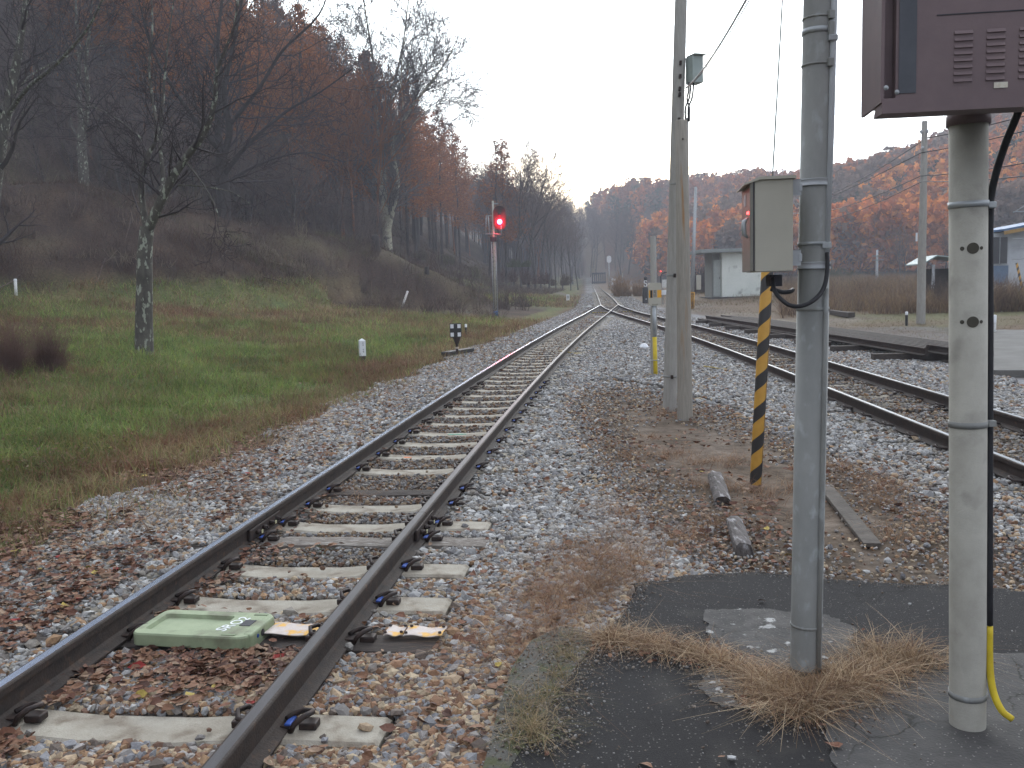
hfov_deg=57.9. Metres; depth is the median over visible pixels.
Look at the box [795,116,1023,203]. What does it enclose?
overhead wire
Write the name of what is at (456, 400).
concrete sleeper
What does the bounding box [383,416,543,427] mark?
concrete sleeper
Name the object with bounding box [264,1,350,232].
larch tree
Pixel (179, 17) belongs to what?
larch tree
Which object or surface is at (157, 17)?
larch tree
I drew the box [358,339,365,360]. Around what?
distance post
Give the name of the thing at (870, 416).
concrete sleeper
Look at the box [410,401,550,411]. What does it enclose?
concrete sleeper
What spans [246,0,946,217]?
sky
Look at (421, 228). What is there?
larch tree
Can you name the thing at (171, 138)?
bare tree
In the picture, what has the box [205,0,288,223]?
larch tree
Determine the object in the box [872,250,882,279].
utility pole
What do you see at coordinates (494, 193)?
larch tree
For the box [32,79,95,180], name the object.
bare tree
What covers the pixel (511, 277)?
bush
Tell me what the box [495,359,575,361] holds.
concrete sleeper
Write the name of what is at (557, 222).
bare tree
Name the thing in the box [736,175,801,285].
control cabinet
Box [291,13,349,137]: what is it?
larch tree
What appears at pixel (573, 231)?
bare tree
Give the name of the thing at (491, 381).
concrete sleeper
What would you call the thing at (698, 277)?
steel mast
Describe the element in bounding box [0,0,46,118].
bare tree
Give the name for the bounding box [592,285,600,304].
rail
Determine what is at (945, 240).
bare tree
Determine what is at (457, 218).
larch tree
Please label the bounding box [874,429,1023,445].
concrete sleeper
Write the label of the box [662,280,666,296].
equipment case
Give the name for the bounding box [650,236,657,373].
concrete post
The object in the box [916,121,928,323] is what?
utility pole
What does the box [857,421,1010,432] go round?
concrete sleeper
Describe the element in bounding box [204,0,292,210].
larch tree
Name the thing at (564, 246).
bare tree
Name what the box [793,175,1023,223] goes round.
overhead wire
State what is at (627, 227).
bare tree
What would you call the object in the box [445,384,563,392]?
concrete sleeper
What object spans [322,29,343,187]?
larch tree
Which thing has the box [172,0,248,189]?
larch tree
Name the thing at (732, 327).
bearer
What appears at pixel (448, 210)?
larch tree
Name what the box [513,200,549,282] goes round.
bare tree
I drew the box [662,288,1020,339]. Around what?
dry field grass
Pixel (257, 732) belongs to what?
rail
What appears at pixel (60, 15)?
larch tree
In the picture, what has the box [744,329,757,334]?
bearer
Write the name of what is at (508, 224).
larch tree
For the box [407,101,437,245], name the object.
larch tree
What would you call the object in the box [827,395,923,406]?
concrete sleeper
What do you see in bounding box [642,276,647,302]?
point indicator
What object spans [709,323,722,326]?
bearer
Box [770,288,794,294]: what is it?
short cable
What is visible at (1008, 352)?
service road
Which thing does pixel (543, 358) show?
concrete sleeper
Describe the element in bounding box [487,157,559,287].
bare tree
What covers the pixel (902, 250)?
bare tree
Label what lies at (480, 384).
concrete sleeper
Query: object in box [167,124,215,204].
bare tree
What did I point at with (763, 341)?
guy wire
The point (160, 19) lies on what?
larch tree
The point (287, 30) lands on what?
larch tree
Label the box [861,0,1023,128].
display housing
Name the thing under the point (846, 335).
stored rail
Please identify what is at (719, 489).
old log
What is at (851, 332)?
stored rail
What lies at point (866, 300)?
valley scrub
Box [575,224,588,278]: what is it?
bare tree
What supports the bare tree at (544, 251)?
on the ground at (376, 271)
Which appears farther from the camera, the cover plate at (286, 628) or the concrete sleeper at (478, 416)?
the concrete sleeper at (478, 416)
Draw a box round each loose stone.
[727,755,735,759]
[884,557,892,564]
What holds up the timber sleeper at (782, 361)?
on the ground at (376, 271)
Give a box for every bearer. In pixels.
[696,320,711,323]
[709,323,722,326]
[725,325,741,329]
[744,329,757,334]
[770,333,788,338]
[794,339,848,343]
[830,345,889,351]
[871,353,948,359]
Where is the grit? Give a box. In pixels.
[482,570,1017,767]
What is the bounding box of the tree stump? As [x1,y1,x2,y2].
[424,267,428,274]
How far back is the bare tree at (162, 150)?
68.19 m
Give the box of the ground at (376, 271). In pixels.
[0,11,1023,734]
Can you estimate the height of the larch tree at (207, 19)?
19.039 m
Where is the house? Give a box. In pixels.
[994,222,1023,290]
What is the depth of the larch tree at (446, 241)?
139.57 m
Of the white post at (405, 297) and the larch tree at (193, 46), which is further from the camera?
the larch tree at (193, 46)
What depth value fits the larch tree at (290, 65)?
92.95 m
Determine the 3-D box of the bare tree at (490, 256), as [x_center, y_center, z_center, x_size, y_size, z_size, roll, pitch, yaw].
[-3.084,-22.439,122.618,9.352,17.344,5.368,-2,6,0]
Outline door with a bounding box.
[713,260,720,295]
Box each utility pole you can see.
[663,0,688,411]
[675,119,692,420]
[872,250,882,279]
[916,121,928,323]
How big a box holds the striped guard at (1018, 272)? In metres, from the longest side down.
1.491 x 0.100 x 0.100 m
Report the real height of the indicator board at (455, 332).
0.870 m
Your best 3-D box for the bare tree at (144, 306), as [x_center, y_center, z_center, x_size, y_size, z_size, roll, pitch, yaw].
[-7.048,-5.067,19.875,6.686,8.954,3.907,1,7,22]
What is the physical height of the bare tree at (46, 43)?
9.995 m
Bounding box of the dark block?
[441,348,473,356]
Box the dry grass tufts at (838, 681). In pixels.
[523,603,1022,759]
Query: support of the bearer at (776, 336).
on the ground at (376, 271)
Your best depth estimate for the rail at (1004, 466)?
10.50 m
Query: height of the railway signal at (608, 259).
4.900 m
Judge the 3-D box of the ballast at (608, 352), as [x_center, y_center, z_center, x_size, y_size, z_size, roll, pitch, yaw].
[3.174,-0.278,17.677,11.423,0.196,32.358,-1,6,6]
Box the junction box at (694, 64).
[684,53,705,121]
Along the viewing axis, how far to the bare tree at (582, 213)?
272.80 m
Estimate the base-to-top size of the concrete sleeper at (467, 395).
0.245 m
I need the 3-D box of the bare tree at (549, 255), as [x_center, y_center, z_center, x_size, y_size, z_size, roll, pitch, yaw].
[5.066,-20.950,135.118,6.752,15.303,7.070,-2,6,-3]
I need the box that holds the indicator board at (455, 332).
[450,323,461,354]
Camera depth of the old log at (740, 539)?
5.80 m
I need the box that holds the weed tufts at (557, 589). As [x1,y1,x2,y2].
[203,403,997,736]
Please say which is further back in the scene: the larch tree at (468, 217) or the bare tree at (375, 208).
the larch tree at (468, 217)
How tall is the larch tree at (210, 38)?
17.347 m
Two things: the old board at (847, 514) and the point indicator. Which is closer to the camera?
the old board at (847, 514)
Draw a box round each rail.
[0,510,281,728]
[201,510,437,767]
[260,305,600,530]
[418,305,617,530]
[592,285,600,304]
[599,287,617,304]
[600,305,1023,485]
[618,304,1023,433]
[698,318,831,345]
[705,315,928,355]
[715,316,928,353]
[721,315,948,346]
[723,316,930,352]
[729,315,948,344]
[731,317,948,354]
[739,316,948,343]
[752,317,948,342]
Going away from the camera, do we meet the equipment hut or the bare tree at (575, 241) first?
the equipment hut
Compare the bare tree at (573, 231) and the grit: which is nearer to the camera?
the grit
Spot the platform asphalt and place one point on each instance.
(685, 739)
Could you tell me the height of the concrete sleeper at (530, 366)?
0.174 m
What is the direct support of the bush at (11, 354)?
on the ground at (376, 271)
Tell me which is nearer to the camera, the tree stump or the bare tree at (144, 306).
the bare tree at (144, 306)
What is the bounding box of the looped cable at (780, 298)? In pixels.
[770,252,829,308]
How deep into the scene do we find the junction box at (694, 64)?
11.71 m
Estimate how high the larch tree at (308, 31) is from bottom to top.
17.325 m
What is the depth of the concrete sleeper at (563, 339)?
28.23 m
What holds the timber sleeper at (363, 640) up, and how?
in the ballast at (608, 352)
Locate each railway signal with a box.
[485,201,505,315]
[607,256,610,289]
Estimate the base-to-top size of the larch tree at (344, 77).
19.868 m
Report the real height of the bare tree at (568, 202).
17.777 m
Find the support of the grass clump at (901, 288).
on the ground at (376, 271)
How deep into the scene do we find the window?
45.57 m
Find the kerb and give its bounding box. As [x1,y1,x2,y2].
[483,626,592,767]
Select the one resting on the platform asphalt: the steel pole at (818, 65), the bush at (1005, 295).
the steel pole at (818, 65)
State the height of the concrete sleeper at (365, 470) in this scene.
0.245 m
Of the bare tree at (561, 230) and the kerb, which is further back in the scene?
the bare tree at (561, 230)
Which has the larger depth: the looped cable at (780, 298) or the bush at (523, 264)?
the bush at (523, 264)
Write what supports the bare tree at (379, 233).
on the ground at (376, 271)
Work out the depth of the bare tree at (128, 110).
59.60 m
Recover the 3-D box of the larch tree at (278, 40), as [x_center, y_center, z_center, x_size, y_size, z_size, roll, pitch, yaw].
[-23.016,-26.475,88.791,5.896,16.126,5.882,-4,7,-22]
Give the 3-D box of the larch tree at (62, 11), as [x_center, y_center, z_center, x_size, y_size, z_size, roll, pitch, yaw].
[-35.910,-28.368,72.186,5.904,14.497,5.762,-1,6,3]
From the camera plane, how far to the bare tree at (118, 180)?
62.18 m
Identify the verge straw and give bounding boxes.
[3,350,496,562]
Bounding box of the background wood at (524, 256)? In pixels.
[0,0,575,284]
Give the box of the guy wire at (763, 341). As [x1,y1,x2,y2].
[750,0,782,485]
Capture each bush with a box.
[0,297,99,376]
[491,265,524,281]
[505,255,531,266]
[515,265,549,284]
[550,272,572,285]
[605,270,647,296]
[690,258,704,293]
[916,268,948,306]
[994,277,1023,310]
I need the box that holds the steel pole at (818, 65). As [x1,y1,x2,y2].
[789,0,837,679]
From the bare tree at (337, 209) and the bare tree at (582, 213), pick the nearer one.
the bare tree at (337, 209)
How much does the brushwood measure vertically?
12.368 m
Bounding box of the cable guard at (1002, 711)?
[986,626,1013,721]
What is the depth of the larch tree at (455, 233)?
134.79 m
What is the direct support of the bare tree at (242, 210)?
on the ground at (376, 271)
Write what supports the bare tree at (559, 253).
on the ground at (376, 271)
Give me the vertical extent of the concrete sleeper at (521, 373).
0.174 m
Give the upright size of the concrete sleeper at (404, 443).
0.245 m
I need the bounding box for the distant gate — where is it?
[592,272,605,283]
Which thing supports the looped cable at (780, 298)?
hanging from the control cabinet
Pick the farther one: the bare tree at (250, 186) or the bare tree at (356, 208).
the bare tree at (356, 208)
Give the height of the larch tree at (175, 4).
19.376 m
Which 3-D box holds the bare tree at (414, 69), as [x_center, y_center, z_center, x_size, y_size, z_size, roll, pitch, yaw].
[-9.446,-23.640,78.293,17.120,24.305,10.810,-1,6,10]
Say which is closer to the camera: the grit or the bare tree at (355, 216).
the grit
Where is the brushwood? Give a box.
[0,144,546,317]
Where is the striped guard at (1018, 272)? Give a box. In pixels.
[1015,263,1022,289]
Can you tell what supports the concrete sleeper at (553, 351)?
on the ground at (376, 271)
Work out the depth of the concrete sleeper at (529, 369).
18.61 m
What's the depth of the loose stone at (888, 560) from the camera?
5.42 m
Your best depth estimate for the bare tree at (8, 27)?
66.87 m
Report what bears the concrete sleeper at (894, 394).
on the ground at (376, 271)
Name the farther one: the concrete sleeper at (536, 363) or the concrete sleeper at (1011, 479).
the concrete sleeper at (536, 363)
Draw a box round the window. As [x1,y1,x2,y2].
[994,237,1007,264]
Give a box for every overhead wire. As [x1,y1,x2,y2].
[741,131,1023,217]
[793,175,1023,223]
[794,163,1023,213]
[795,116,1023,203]
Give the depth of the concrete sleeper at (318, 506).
7.17 m
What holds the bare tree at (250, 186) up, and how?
on the ground at (376, 271)
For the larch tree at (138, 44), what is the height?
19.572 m
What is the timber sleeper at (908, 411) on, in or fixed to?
on the ground at (376, 271)
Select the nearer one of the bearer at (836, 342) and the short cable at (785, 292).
the short cable at (785, 292)
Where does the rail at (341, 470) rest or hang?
on the concrete sleeper
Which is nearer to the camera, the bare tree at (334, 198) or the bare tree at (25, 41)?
the bare tree at (25, 41)
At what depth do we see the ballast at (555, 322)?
45.01 m
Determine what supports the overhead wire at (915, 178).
attached to the utility pole at (921, 235)
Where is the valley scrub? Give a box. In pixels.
[772,270,1023,317]
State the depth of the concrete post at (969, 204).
3.21 m
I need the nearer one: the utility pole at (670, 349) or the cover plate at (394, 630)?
the cover plate at (394, 630)
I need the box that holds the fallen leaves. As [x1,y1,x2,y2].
[0,354,1001,767]
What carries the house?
on the ground at (376, 271)
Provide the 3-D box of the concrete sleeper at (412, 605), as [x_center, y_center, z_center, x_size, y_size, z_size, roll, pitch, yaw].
[-1.328,1.237,5.035,2.000,0.245,0.290,-1,6,7]
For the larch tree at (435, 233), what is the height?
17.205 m
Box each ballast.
[0,326,1023,767]
[519,293,708,331]
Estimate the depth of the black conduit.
3.22 m
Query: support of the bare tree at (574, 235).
on the ground at (376, 271)
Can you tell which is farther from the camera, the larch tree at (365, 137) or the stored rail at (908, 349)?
the larch tree at (365, 137)
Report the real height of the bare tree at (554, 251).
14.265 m
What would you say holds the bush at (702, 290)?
on the ground at (376, 271)
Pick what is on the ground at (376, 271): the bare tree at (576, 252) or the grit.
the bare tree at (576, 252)
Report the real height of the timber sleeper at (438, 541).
0.245 m
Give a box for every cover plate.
[264,621,322,635]
[383,624,406,636]
[403,624,446,637]
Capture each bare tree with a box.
[0,0,34,57]
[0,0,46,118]
[0,0,150,185]
[0,0,164,244]
[0,2,25,67]
[0,2,44,132]
[0,14,71,172]
[0,43,6,106]
[0,80,61,181]
[12,0,75,124]
[30,0,310,355]
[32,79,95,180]
[42,56,101,157]
[53,50,144,179]
[59,98,112,160]
[61,90,145,189]
[65,62,146,191]
[81,0,391,222]
[87,68,175,195]
[97,90,167,194]
[102,99,136,194]
[113,98,208,196]
[125,117,166,192]
[138,101,224,204]
[142,120,177,195]
[147,90,198,196]
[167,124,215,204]
[174,71,235,208]
[177,79,212,198]
[182,122,254,209]
[195,115,260,220]
[212,112,287,222]
[212,126,263,218]
[301,178,363,236]
[304,0,497,249]
[313,166,357,232]
[313,172,364,234]
[339,194,381,241]
[343,198,381,240]
[344,177,359,223]
[344,186,374,239]
[346,200,368,236]
[363,201,388,243]
[393,192,421,255]
[424,199,451,264]
[450,213,470,238]
[455,149,523,274]
[474,129,545,286]
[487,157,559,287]
[495,144,555,286]
[507,136,577,288]
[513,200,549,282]
[522,176,568,288]
[529,190,569,289]
[536,228,551,284]
[538,195,571,288]
[544,207,580,286]
[552,238,574,264]
[553,211,587,290]
[555,214,571,274]
[555,240,567,280]
[556,200,589,284]
[558,191,576,212]
[561,199,588,283]
[565,218,585,289]
[568,206,594,275]
[570,233,587,268]
[571,208,599,276]
[572,239,582,274]
[573,201,589,225]
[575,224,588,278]
[611,206,642,273]
[888,227,917,276]
[933,227,948,268]
[939,228,948,266]
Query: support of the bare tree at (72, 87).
on the ground at (376, 271)
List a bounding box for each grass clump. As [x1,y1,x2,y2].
[845,271,900,295]
[888,278,908,296]
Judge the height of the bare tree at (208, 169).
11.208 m
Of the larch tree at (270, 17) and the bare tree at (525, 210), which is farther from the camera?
the bare tree at (525, 210)
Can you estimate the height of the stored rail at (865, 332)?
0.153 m
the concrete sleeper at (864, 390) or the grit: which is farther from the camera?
the concrete sleeper at (864, 390)
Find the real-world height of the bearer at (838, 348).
0.150 m
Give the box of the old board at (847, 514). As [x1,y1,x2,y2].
[825,487,881,546]
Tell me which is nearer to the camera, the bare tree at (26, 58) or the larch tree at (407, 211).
the bare tree at (26, 58)
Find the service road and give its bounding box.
[994,330,1023,377]
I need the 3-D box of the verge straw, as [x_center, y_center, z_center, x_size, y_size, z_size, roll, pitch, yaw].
[-2.104,0.069,15.390,2.309,0.257,19.274,-1,6,7]
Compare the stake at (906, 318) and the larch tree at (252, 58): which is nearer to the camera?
the stake at (906, 318)
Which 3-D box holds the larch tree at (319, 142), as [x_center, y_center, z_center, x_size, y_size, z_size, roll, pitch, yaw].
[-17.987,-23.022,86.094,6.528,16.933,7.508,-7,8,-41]
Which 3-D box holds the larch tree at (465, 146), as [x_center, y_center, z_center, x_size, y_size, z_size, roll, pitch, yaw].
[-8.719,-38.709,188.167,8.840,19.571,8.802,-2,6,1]
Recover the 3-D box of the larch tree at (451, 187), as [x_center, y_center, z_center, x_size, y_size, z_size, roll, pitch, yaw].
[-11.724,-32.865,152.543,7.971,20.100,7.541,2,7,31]
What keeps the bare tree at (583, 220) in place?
on the ground at (376, 271)
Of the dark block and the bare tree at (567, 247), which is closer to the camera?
the dark block
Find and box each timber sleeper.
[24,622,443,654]
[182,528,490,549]
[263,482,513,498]
[768,360,794,362]
[827,402,948,412]
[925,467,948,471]
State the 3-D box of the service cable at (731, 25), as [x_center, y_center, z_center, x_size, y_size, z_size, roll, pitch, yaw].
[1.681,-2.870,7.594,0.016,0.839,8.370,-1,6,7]
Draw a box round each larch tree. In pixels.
[5,0,95,100]
[13,2,43,81]
[17,0,94,108]
[73,1,162,91]
[90,0,184,170]
[92,0,197,135]
[96,0,207,161]
[97,0,190,104]
[141,0,199,111]
[147,4,183,114]
[151,0,214,195]
[169,11,213,110]
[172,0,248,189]
[183,0,240,91]
[191,0,261,113]
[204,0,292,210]
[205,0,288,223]
[220,0,287,164]
[234,0,295,176]
[244,22,297,162]
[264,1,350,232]
[266,1,292,152]
[274,2,343,132]
[274,8,306,92]
[277,36,310,135]
[281,43,349,218]
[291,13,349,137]
[292,29,339,189]
[296,28,371,231]
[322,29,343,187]
[329,63,402,218]
[330,38,357,204]
[333,50,412,233]
[334,53,419,234]
[387,90,439,222]
[388,105,448,255]
[395,83,442,241]
[395,95,443,252]
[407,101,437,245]
[407,106,443,235]
[409,132,454,251]
[418,105,467,253]
[418,111,454,247]
[429,123,461,251]
[433,138,463,248]
[435,126,467,244]
[437,130,477,264]
[438,126,477,255]
[444,168,480,251]
[456,187,475,252]
[459,144,478,234]
[465,139,524,280]
[473,222,489,255]
[475,135,531,280]
[476,176,506,242]
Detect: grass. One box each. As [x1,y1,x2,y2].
[0,274,581,556]
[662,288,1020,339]
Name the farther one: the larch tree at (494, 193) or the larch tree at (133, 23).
the larch tree at (494, 193)
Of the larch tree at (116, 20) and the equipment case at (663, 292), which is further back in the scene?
the larch tree at (116, 20)
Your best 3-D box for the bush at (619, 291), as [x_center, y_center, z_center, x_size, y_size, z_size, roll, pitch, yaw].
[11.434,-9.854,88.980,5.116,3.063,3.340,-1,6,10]
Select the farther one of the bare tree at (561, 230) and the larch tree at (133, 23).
the bare tree at (561, 230)
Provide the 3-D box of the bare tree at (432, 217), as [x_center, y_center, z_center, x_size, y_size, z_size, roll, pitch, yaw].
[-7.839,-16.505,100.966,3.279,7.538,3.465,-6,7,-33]
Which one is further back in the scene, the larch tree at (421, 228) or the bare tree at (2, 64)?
the larch tree at (421, 228)
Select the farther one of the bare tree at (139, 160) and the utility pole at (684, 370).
the bare tree at (139, 160)
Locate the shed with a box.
[906,255,948,298]
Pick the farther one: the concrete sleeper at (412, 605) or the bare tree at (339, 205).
the bare tree at (339, 205)
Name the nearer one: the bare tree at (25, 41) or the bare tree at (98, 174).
the bare tree at (98, 174)
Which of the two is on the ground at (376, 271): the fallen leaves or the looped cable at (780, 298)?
the fallen leaves
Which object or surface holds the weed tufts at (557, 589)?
on the ground at (376, 271)
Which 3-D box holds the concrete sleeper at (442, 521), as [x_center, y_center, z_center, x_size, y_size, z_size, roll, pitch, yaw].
[-1.150,1.059,6.646,2.000,0.245,0.290,-1,6,7]
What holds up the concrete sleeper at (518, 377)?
on the ground at (376, 271)
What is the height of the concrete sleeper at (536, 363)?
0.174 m
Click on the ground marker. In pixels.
(644, 345)
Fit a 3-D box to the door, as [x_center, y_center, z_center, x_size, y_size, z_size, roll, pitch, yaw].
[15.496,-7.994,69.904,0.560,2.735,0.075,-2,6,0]
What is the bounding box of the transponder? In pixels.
[133,610,273,649]
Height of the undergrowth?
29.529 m
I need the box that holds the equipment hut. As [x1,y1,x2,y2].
[690,248,772,298]
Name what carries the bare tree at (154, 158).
on the ground at (376, 271)
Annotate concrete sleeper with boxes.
[4,701,393,754]
[83,588,452,616]
[138,555,469,583]
[216,514,491,536]
[247,496,498,514]
[305,461,518,477]
[328,447,524,461]
[350,435,526,449]
[368,425,535,438]
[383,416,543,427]
[399,408,543,420]
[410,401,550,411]
[426,395,557,403]
[433,389,559,397]
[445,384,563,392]
[451,379,564,387]
[462,379,560,383]
[465,375,564,378]
[472,371,573,375]
[484,364,576,368]
[493,361,579,364]
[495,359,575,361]
[498,356,577,359]
[498,368,573,371]
[511,349,585,351]
[520,354,581,356]
[532,338,593,340]
[770,383,872,388]
[781,388,888,392]
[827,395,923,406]
[840,412,947,423]
[857,389,902,397]
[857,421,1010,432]
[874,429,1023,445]
[906,444,1022,457]
[993,475,1023,491]
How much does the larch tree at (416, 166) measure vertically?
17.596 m
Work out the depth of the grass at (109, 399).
16.80 m
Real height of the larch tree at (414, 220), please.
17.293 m
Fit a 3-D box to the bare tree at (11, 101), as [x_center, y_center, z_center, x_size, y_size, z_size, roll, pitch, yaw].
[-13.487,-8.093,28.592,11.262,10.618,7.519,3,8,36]
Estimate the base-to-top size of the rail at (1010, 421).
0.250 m
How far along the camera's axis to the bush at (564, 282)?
105.68 m
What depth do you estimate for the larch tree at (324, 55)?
81.53 m
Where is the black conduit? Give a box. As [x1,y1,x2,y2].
[987,112,1021,625]
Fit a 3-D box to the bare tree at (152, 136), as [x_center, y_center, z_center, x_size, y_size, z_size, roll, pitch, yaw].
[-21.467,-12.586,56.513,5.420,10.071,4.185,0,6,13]
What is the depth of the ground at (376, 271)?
38.07 m
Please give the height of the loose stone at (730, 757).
0.016 m
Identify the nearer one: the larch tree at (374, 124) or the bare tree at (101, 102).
the bare tree at (101, 102)
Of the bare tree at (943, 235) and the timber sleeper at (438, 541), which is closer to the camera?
the timber sleeper at (438, 541)
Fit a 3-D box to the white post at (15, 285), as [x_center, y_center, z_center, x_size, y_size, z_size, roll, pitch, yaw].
[-18.718,-3.574,34.911,0.137,0.788,0.125,1,7,22]
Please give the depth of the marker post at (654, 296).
16.02 m
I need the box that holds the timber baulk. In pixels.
[829,310,854,316]
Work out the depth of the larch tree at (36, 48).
72.39 m
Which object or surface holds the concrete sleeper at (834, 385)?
on the ground at (376, 271)
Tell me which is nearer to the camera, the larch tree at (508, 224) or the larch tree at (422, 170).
the larch tree at (422, 170)
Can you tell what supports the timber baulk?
on the ground at (376, 271)
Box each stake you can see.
[905,312,907,325]
[994,315,996,331]
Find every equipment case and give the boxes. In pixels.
[661,290,665,304]
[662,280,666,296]
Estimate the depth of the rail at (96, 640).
4.50 m
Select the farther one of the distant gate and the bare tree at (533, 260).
the distant gate
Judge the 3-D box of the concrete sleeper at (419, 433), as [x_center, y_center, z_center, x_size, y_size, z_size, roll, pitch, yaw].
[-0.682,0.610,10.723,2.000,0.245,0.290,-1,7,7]
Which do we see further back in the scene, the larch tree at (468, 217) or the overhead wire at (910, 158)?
the larch tree at (468, 217)
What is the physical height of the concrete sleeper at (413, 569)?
0.245 m
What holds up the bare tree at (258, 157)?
on the ground at (376, 271)
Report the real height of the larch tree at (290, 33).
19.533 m
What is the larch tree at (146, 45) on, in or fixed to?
on the ground at (376, 271)
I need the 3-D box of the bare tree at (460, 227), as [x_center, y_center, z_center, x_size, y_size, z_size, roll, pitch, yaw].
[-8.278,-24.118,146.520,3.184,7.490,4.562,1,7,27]
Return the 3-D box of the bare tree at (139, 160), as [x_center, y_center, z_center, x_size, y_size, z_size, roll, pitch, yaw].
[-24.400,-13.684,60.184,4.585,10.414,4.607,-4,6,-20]
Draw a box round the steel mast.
[690,187,700,308]
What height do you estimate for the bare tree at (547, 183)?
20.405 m
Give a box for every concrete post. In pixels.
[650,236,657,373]
[947,122,996,731]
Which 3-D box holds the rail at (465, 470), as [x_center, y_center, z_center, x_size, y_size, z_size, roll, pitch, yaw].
[2.983,-2.063,33.104,0.427,0.250,54.348,-1,6,8]
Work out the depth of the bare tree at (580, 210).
297.11 m
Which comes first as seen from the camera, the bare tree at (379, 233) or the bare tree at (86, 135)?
the bare tree at (86, 135)
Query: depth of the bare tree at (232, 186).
61.48 m
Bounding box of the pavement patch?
[697,608,874,712]
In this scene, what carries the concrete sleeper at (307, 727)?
on the ballast at (608, 352)
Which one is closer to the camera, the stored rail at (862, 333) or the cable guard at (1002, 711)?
the cable guard at (1002, 711)
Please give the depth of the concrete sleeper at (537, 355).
22.16 m
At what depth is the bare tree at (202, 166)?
57.42 m
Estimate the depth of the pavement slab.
3.33 m
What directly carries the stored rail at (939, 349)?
on the bearer at (776, 336)
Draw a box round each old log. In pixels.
[707,470,729,507]
[726,516,753,559]
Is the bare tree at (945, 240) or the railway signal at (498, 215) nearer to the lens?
the railway signal at (498, 215)
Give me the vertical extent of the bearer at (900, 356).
0.150 m
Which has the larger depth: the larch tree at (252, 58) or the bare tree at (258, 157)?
the larch tree at (252, 58)
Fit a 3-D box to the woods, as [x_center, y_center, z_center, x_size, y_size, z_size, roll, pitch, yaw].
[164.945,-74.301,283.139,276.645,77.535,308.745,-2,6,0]
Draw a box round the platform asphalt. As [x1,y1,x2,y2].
[510,572,1023,767]
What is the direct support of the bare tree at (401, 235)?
on the ground at (376, 271)
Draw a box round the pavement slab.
[823,653,1023,767]
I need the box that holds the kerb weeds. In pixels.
[444,603,648,767]
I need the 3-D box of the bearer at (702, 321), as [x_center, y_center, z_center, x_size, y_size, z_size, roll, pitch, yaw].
[8.232,-2.407,35.672,2.300,0.150,0.200,-2,6,-3]
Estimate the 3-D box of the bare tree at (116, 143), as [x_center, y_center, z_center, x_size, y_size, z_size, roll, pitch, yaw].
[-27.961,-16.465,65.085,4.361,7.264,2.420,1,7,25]
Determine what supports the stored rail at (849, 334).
on the stored rail
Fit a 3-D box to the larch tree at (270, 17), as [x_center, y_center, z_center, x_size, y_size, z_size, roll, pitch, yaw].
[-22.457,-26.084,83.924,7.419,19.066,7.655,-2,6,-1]
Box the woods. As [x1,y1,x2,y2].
[581,112,1023,276]
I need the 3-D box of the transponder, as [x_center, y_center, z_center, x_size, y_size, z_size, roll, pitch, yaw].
[-1.503,1.222,4.549,0.613,0.102,0.330,-1,6,11]
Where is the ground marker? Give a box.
[639,343,648,347]
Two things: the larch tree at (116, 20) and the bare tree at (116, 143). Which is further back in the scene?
the larch tree at (116, 20)
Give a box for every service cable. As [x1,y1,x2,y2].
[685,0,746,88]
[685,0,749,89]
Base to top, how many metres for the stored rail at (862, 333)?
0.153 m
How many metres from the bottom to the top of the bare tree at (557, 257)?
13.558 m
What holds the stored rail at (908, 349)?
on the stored rail
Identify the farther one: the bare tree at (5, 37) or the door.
the door
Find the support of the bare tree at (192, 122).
on the ground at (376, 271)
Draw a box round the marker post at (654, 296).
[648,283,661,373]
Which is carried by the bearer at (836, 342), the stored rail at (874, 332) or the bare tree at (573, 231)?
the stored rail at (874, 332)
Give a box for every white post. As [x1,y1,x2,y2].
[13,279,17,295]
[402,291,408,304]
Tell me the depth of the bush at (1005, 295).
36.02 m
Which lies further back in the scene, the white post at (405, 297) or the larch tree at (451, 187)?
the larch tree at (451, 187)
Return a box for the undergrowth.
[0,25,563,312]
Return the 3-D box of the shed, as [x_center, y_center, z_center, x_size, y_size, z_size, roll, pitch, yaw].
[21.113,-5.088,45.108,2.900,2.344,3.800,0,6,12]
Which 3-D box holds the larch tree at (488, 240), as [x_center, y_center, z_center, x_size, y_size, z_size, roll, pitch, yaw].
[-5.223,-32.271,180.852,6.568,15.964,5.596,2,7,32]
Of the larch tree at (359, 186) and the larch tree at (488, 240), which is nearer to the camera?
the larch tree at (359, 186)
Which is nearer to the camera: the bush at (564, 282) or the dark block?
the dark block
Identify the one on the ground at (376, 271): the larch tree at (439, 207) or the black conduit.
the larch tree at (439, 207)
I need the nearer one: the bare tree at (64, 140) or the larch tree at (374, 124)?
the bare tree at (64, 140)
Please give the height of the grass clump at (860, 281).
2.050 m
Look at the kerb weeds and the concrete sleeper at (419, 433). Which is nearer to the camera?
the kerb weeds
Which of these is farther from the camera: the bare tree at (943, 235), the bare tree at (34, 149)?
the bare tree at (943, 235)
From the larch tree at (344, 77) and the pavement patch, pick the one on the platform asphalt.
the pavement patch
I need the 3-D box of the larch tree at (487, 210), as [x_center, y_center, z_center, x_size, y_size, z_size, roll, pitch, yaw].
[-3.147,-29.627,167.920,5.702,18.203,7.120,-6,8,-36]
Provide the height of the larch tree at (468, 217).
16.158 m
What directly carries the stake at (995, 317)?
on the ground at (376, 271)

